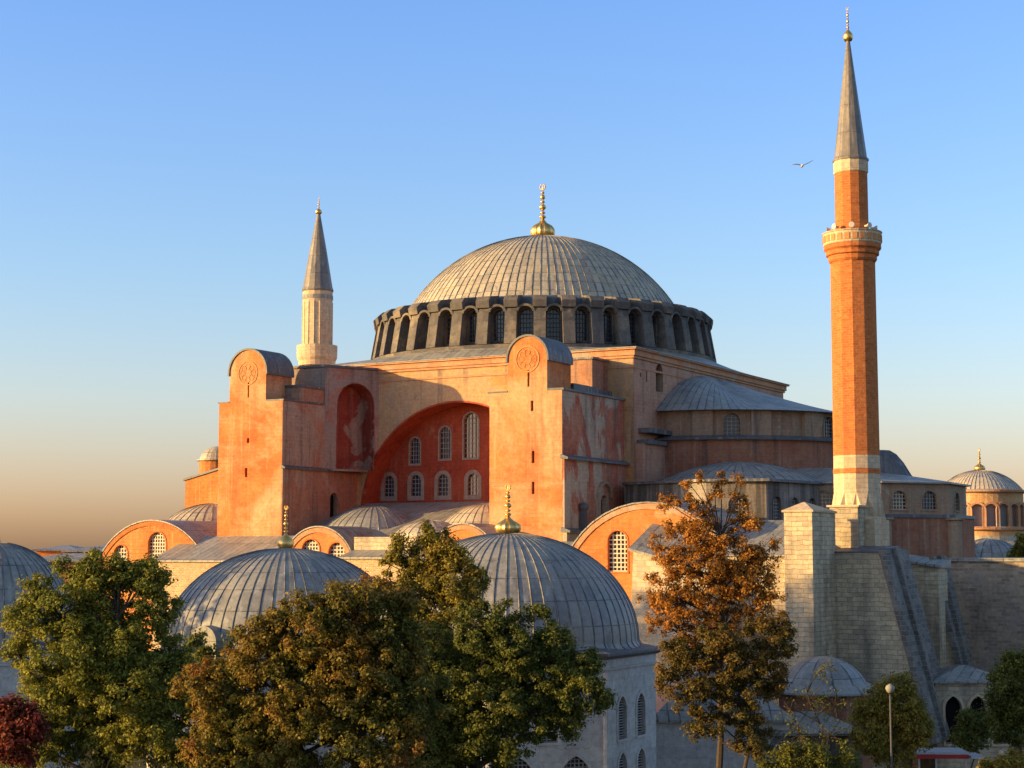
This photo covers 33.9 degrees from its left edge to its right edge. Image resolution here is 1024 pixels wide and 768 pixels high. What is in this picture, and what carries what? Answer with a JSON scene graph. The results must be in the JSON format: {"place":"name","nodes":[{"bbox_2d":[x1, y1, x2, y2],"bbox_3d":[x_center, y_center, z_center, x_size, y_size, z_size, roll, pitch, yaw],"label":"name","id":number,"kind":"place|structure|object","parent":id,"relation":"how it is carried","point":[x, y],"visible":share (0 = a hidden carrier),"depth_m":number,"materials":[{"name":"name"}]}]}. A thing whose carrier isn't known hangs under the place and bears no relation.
{"place":"outdoors","nodes":[
{"label":"outdoors","id":0,"kind":"place"},
{"bbox_2d":[50,741,159,767],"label":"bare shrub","id":1,"kind":"object","parent":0,"point":[110,758],"visible":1,"depth_m":61.91,"materials":[{"name":"brown plant"}]},
{"bbox_2d":[80,744,145,767],"bbox_3d":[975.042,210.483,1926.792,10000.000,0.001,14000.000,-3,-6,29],"label":"ground","id":2,"kind":"structure","parent":0,"point":[136,765],"depth_m":158.89,"materials":[{"name":"green plant"}]},
{"bbox_2d":[0,693,56,767],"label":"bush","id":3,"kind":"object","parent":2,"relation":"on","point":[22,725],"visible":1,"depth_m":60.61,"materials":[{"name":"red plant"}]},
{"bbox_2d":[0,539,79,767],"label":"domed mausoleum","id":4,"kind":"structure","parent":2,"relation":"on","point":[17,561],"depth_m":92.42,"materials":[{"name":"grey metal"}]},
{"bbox_2d":[32,545,83,555],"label":"annex","id":5,"kind":"object","parent":2,"relation":"on","point":[48,551],"visible":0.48,"depth_m":199.00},
{"bbox_2d":[42,553,94,720],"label":"annex","id":6,"kind":"object","parent":2,"relation":"on","point":[76,556],"visible":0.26,"depth_m":175.31,"materials":[{"name":"red paint"}]},
{"bbox_2d":[61,544,106,552],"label":"annex","id":7,"kind":"object","parent":2,"relation":"on","point":[79,550],"visible":0.14,"depth_m":184.51,"materials":[{"name":"red paint"}]},
{"bbox_2d":[0,547,216,767],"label":"broadleaf tree","id":8,"kind":"object","parent":2,"relation":"on","point":[111,686],"visible":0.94,"depth_m":72.34,"materials":[{"name":"green plant"}]},
{"bbox_2d":[181,627,240,697],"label":"broadleaf tree","id":9,"kind":"object","parent":2,"relation":"on","point":[203,650],"visible":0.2,"depth_m":82.91,"materials":[{"name":"green plant"}]},
{"bbox_2d":[146,506,382,767],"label":"domed mausoleum","id":10,"kind":"structure","parent":2,"relation":"on","point":[222,597],"depth_m":106.00,"materials":[{"name":"grey metal"}]},
{"bbox_2d":[164,568,455,767],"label":"broadleaf tree","id":11,"kind":"object","parent":2,"relation":"on","point":[335,645],"visible":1,"depth_m":64.07,"materials":[{"name":"green plant"}]},
{"bbox_2d":[369,517,491,672],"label":"broadleaf tree","id":12,"kind":"object","parent":2,"relation":"on","point":[430,582],"visible":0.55,"depth_m":79.03,"materials":[{"name":"green plant"}]},
{"bbox_2d":[374,596,619,767],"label":"broadleaf tree","id":13,"kind":"object","parent":2,"relation":"on","point":[472,733],"visible":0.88,"depth_m":74.40,"materials":[{"name":"green plant"}]},
{"bbox_2d":[376,484,662,767],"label":"domed mausoleum","id":14,"kind":"structure","parent":2,"relation":"on","point":[584,595],"depth_m":99.70,"materials":[{"name":"grey metal"}]},
{"bbox_2d":[510,757,533,767],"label":"window","id":15,"kind":"structure","parent":14,"relation":"in","point":[524,763],"depth_m":95.94,"materials":[{"name":"grey stone"}]},
{"bbox_2d":[534,702,560,745],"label":"window","id":16,"kind":"structure","parent":14,"relation":"in","point":[558,742],"depth_m":96.38,"materials":[{"name":"grey stone"}]},
{"bbox_2d":[560,753,591,767],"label":"window","id":17,"kind":"structure","parent":14,"relation":"in","point":[573,761],"depth_m":96.78,"materials":[{"name":"grey stone"}]},
{"bbox_2d":[617,693,628,742],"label":"window","id":18,"kind":"structure","parent":14,"relation":"in","point":[622,708],"depth_m":99.64,"materials":[{"name":"grey stone"}]},
{"bbox_2d":[617,750,628,767],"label":"window","id":19,"kind":"structure","parent":14,"relation":"in","point":[624,760],"depth_m":99.32,"materials":[{"name":"grey stone"}]},
{"bbox_2d":[635,690,646,738],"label":"window","id":20,"kind":"structure","parent":14,"relation":"in","point":[641,715],"depth_m":101.90,"materials":[{"name":"grey stone"}]},
{"bbox_2d":[636,745,646,767],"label":"window","id":21,"kind":"structure","parent":14,"relation":"in","point":[641,762],"depth_m":101.61,"materials":[{"name":"grey stone"}]},
{"bbox_2d":[102,184,975,705],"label":"domed basilica","id":22,"kind":"structure","parent":2,"relation":"on","point":[590,398],"depth_m":167.53,"materials":[{"name":"paint"}]},
{"bbox_2d":[113,544,127,560],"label":"window","id":23,"kind":"structure","parent":22,"relation":"in","point":[121,548],"depth_m":172.49,"materials":[{"name":"paint"}]},
{"bbox_2d":[147,531,166,557],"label":"window","id":24,"kind":"structure","parent":22,"relation":"in","point":[158,541],"depth_m":170.32,"materials":[{"name":"paint"}]},
{"bbox_2d":[301,538,320,551],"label":"window","id":25,"kind":"structure","parent":22,"relation":"in","point":[312,544],"depth_m":158.56,"materials":[{"name":"paint"}]},
{"bbox_2d":[297,198,336,365],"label":"minaret","id":26,"kind":"object","parent":22,"relation":"attached to","point":[316,347],"visible":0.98,"depth_m":220.49,"materials":[{"name":"stone"}]},
{"bbox_2d":[327,541,345,556],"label":"window","id":27,"kind":"structure","parent":22,"relation":"in","point":[335,548],"depth_m":157.13,"materials":[{"name":"paint"}]},
{"bbox_2d":[380,472,396,500],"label":"window","id":28,"kind":"structure","parent":22,"relation":"in","point":[391,481],"depth_m":178.53,"materials":[{"name":"grey stone"}]},
{"bbox_2d":[408,436,420,465],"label":"window","id":29,"kind":"structure","parent":22,"relation":"in","point":[414,447],"depth_m":177.40,"materials":[{"name":"grey glass"}]},
{"bbox_2d":[407,471,424,500],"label":"window","id":30,"kind":"structure","parent":22,"relation":"in","point":[415,492],"depth_m":176.93,"materials":[{"name":"grey stone"}]},
{"bbox_2d":[425,316,429,347],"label":"window","id":31,"kind":"structure","parent":22,"relation":"in","point":[426,321],"depth_m":178.62,"materials":[{"name":"glass"}]},
{"bbox_2d":[434,470,451,499],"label":"window","id":32,"kind":"structure","parent":22,"relation":"in","point":[442,487],"depth_m":175.29,"materials":[{"name":"grey stone"}]},
{"bbox_2d":[438,425,451,460],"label":"window","id":33,"kind":"structure","parent":22,"relation":"in","point":[444,437],"depth_m":175.68,"materials":[{"name":"grey stone"}]},
{"bbox_2d":[444,312,451,344],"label":"window","id":34,"kind":"structure","parent":22,"relation":"in","point":[447,320],"depth_m":176.93,"materials":[{"name":"glass"}]},
{"bbox_2d":[462,411,479,459],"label":"window","id":35,"kind":"structure","parent":22,"relation":"in","point":[470,426],"depth_m":174.27,"materials":[{"name":"grey stone"}]},
{"bbox_2d":[467,310,476,343],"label":"window","id":36,"kind":"structure","parent":22,"relation":"in","point":[472,318],"depth_m":175.47,"materials":[{"name":"glass"}]},
{"bbox_2d":[464,470,481,499],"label":"window","id":37,"kind":"structure","parent":22,"relation":"in","point":[472,479],"depth_m":173.55,"materials":[{"name":"grey stone"}]},
{"bbox_2d":[492,309,504,342],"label":"window","id":38,"kind":"structure","parent":22,"relation":"in","point":[499,319],"depth_m":174.42,"materials":[{"name":"glass"}]},
{"bbox_2d":[519,308,532,335],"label":"window","id":39,"kind":"structure","parent":22,"relation":"in","point":[525,316],"depth_m":173.93,"materials":[{"name":"glass"}]},
{"bbox_2d":[546,308,560,341],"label":"window","id":40,"kind":"structure","parent":22,"relation":"in","point":[553,322],"depth_m":173.80,"materials":[{"name":"metal"}]},
{"bbox_2d":[575,308,587,341],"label":"window","id":41,"kind":"structure","parent":22,"relation":"in","point":[581,320],"depth_m":174.12,"materials":[{"name":"metal"}]},
{"bbox_2d":[603,309,612,342],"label":"window","id":42,"kind":"structure","parent":22,"relation":"in","point":[608,337],"depth_m":174.95,"materials":[{"name":"glass"}]},
{"bbox_2d":[606,529,628,572],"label":"window","id":43,"kind":"structure","parent":22,"relation":"in","point":[617,553],"depth_m":140.89,"materials":[{"name":"paint"}]},
{"bbox_2d":[628,311,636,344],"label":"window","id":44,"kind":"structure","parent":22,"relation":"in","point":[632,319],"depth_m":176.24,"materials":[{"name":"glass"}]},
{"bbox_2d":[652,314,656,346],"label":"window","id":45,"kind":"structure","parent":22,"relation":"in","point":[654,320],"depth_m":177.79,"materials":[{"name":"glass"}]},
{"bbox_2d":[656,364,662,393],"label":"window","id":46,"kind":"structure","parent":22,"relation":"in","point":[659,381],"depth_m":168.33,"materials":[{"name":"grey stone"}]},
{"bbox_2d":[722,412,741,434],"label":"window","id":47,"kind":"structure","parent":22,"relation":"in","point":[731,423],"depth_m":165.76,"materials":[{"name":"grey stone"}]},
{"bbox_2d":[727,495,746,516],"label":"window","id":48,"kind":"structure","parent":22,"relation":"in","point":[730,499],"depth_m":150.56,"materials":[{"name":"grey stone"}]},
{"bbox_2d":[772,495,782,519],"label":"window","id":49,"kind":"structure","parent":22,"relation":"in","point":[777,514],"depth_m":151.78,"materials":[{"name":"grey glass"}]},
{"bbox_2d":[790,496,799,506],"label":"window","id":50,"kind":"structure","parent":22,"relation":"in","point":[794,500],"depth_m":154.30,"materials":[{"name":"grey stone"}]},
{"bbox_2d":[807,497,816,504],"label":"window","id":51,"kind":"structure","parent":22,"relation":"in","point":[812,501],"depth_m":156.98,"materials":[{"name":"grey stone"}]},
{"bbox_2d":[818,490,832,508],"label":"window","id":52,"kind":"structure","parent":22,"relation":"in","point":[826,498],"depth_m":157.75,"materials":[{"name":"paint"}]},
{"bbox_2d":[823,416,832,437],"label":"window","id":53,"kind":"structure","parent":22,"relation":"in","point":[827,426],"depth_m":169.82,"materials":[{"name":"grey glass"}]},
{"bbox_2d":[890,489,908,510],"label":"window","id":54,"kind":"structure","parent":22,"relation":"in","point":[898,500],"depth_m":156.75,"materials":[{"name":"paint"}]},
{"bbox_2d":[921,490,938,510],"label":"window","id":55,"kind":"structure","parent":22,"relation":"in","point":[928,502],"depth_m":157.94,"materials":[{"name":"grey stone"}]},
{"bbox_2d":[954,491,960,511],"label":"window","id":56,"kind":"structure","parent":22,"relation":"in","point":[956,498],"depth_m":162.20,"materials":[{"name":"grey stone"}]},
{"bbox_2d":[635,469,788,767],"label":"broadleaf tree","id":57,"kind":"object","parent":2,"relation":"on","point":[741,576],"visible":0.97,"depth_m":93.02,"materials":[{"name":"orange plant"}]},
{"bbox_2d":[652,609,798,767],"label":"broadleaf tree","id":58,"kind":"object","parent":2,"relation":"on","point":[732,679],"visible":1,"depth_m":90.41,"materials":[{"name":"green plant"}]},
{"bbox_2d":[656,665,795,767],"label":"annex","id":59,"kind":"object","parent":2,"relation":"on","point":[675,748],"visible":0.27,"depth_m":110.22,"materials":[{"name":"stone"}]},
{"bbox_2d":[781,502,836,670],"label":"stone pillar","id":60,"kind":"structure","parent":2,"relation":"on","point":[809,551],"depth_m":126.80,"materials":[{"name":"stone"}]},
{"bbox_2d":[752,738,865,767],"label":"bush","id":61,"kind":"object","parent":2,"relation":"on","point":[788,756],"visible":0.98,"depth_m":95.80,"materials":[{"name":"green plant"}]},
{"bbox_2d":[774,654,851,753],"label":"broadleaf tree","id":62,"kind":"object","parent":2,"relation":"on","point":[821,732],"visible":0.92,"depth_m":98.62,"materials":[{"name":"green plant"}]},
{"bbox_2d":[826,505,912,767],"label":"stone bastion","id":63,"kind":"object","parent":2,"relation":"on","point":[849,528],"visible":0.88,"depth_m":132.92,"materials":[{"name":"stone"}]},
{"bbox_2d":[822,7,889,549],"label":"minaret","id":64,"kind":"object","parent":63,"relation":"on","point":[851,242],"visible":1,"depth_m":136.70,"materials":[{"name":"brick"}]},
{"bbox_2d":[835,547,950,744],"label":"sloping buttress","id":65,"kind":"structure","parent":63,"relation":"attached to","point":[882,628],"depth_m":128.93,"materials":[{"name":"stone"}]},
{"bbox_2d":[885,684,894,767],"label":"street lamp","id":66,"kind":"object","parent":2,"relation":"on","point":[889,688],"visible":1,"depth_m":96.51,"materials":[{"name":"grey metal"}]},
{"bbox_2d":[908,554,950,767],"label":"linking wall","id":67,"kind":"structure","parent":2,"relation":"on","point":[931,578],"depth_m":139.68,"materials":[{"name":"stone"}]},
{"bbox_2d":[929,555,973,666],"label":"sloping buttress","id":68,"kind":"structure","parent":67,"relation":"attached to","point":[958,651],"depth_m":141.01,"materials":[{"name":"stone"}]},
{"bbox_2d":[920,665,1013,767],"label":"stone porch","id":69,"kind":"object","parent":2,"relation":"on","point":[957,687],"visible":0.45,"depth_m":129.32,"materials":[{"name":"stone"}]},
{"bbox_2d":[945,706,996,767],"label":"broadleaf tree","id":70,"kind":"object","parent":2,"relation":"on","point":[965,739],"visible":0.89,"depth_m":119.78,"materials":[{"name":"green plant"}]},
{"bbox_2d":[947,558,1023,755],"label":"precinct wall","id":71,"kind":"structure","parent":2,"relation":"on","point":[990,594],"depth_m":147.28,"materials":[{"name":"grey stone"}]},
{"bbox_2d":[973,747,1023,767],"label":"bush","id":72,"kind":"object","parent":2,"relation":"on","point":[1011,759],"visible":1,"depth_m":94.17,"materials":[{"name":"green plant"}]},
{"bbox_2d":[1006,532,1023,557],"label":"broadleaf tree","id":73,"kind":"object","parent":2,"relation":"on","point":[1016,550],"visible":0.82,"depth_m":188.62,"materials":[{"name":"green plant"}]},
{"bbox_2d":[0,0,1023,551],"label":"sky","id":74,"kind":"structure","parent":0,"point":[166,166],"materials":[{"name":"blue"}]},
{"bbox_2d":[948,449,1023,557],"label":"distant church","id":75,"kind":"structure","parent":0,"point":[994,504],"depth_m":258.48,"materials":[{"name":"grey stone"}]},
{"bbox_2d":[966,502,972,515],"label":"window","id":76,"kind":"structure","parent":75,"relation":"in","point":[967,504],"depth_m":258.69,"materials":[{"name":"grey stone"}]},
{"bbox_2d":[968,502,986,526],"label":"window","id":77,"kind":"structure","parent":75,"relation":"in","point":[977,507],"depth_m":258.75,"materials":[{"name":"grey stone"}]},
{"bbox_2d":[982,502,1000,526],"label":"window","id":78,"kind":"structure","parent":75,"relation":"in","point":[990,506],"depth_m":258.37,"materials":[{"name":"grey stone"}]},
{"bbox_2d":[995,502,1011,526],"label":"window","id":79,"kind":"structure","parent":75,"relation":"in","point":[1002,505],"depth_m":258.50,"materials":[{"name":"grey stone"}]},
{"bbox_2d":[1006,502,1020,526],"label":"window","id":80,"kind":"structure","parent":75,"relation":"in","point":[1008,523],"depth_m":258.94,"materials":[{"name":"grey stone"}]},
{"bbox_2d":[1014,502,1023,526],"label":"window","id":81,"kind":"structure","parent":75,"relation":"in","point":[1016,510],"depth_m":259.45,"materials":[{"name":"glass"}]},
{"bbox_2d":[1020,502,1023,526],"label":"window","id":82,"kind":"structure","parent":75,"relation":"in","point":[1022,509],"depth_m":260.84,"materials":[{"name":"grey stone"}]},
{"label":"path","id":83,"kind":"structure","parent":0,"visible":0},
{"bbox_2d":[770,711,862,767],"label":"shed","id":84,"kind":"structure","parent":83,"relation":"on","point":[812,725],"depth_m":110.25,"materials":[{"name":"grey"}]},
{"bbox_2d":[779,656,875,767],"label":"domed hall","id":85,"kind":"structure","parent":83,"relation":"on","point":[848,679],"depth_m":114.16,"materials":[{"name":"grey metal"}]},
{"bbox_2d":[845,665,939,767],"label":"broadleaf tree","id":86,"kind":"object","parent":83,"relation":"on","point":[913,721],"visible":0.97,"depth_m":105.75,"materials":[{"name":"green plant"}]},
{"bbox_2d":[907,748,984,767],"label":"market canopy","id":87,"kind":"object","parent":83,"relation":"on","point":[965,755],"visible":0.9,"depth_m":110.16,"materials":[{"name":"white paint"}]},
{"bbox_2d":[974,644,1023,751],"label":"broadleaf tree","id":88,"kind":"object","parent":83,"relation":"on","point":[1004,701],"visible":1,"depth_m":109.97,"materials":[{"name":"green plant"}]}
]}

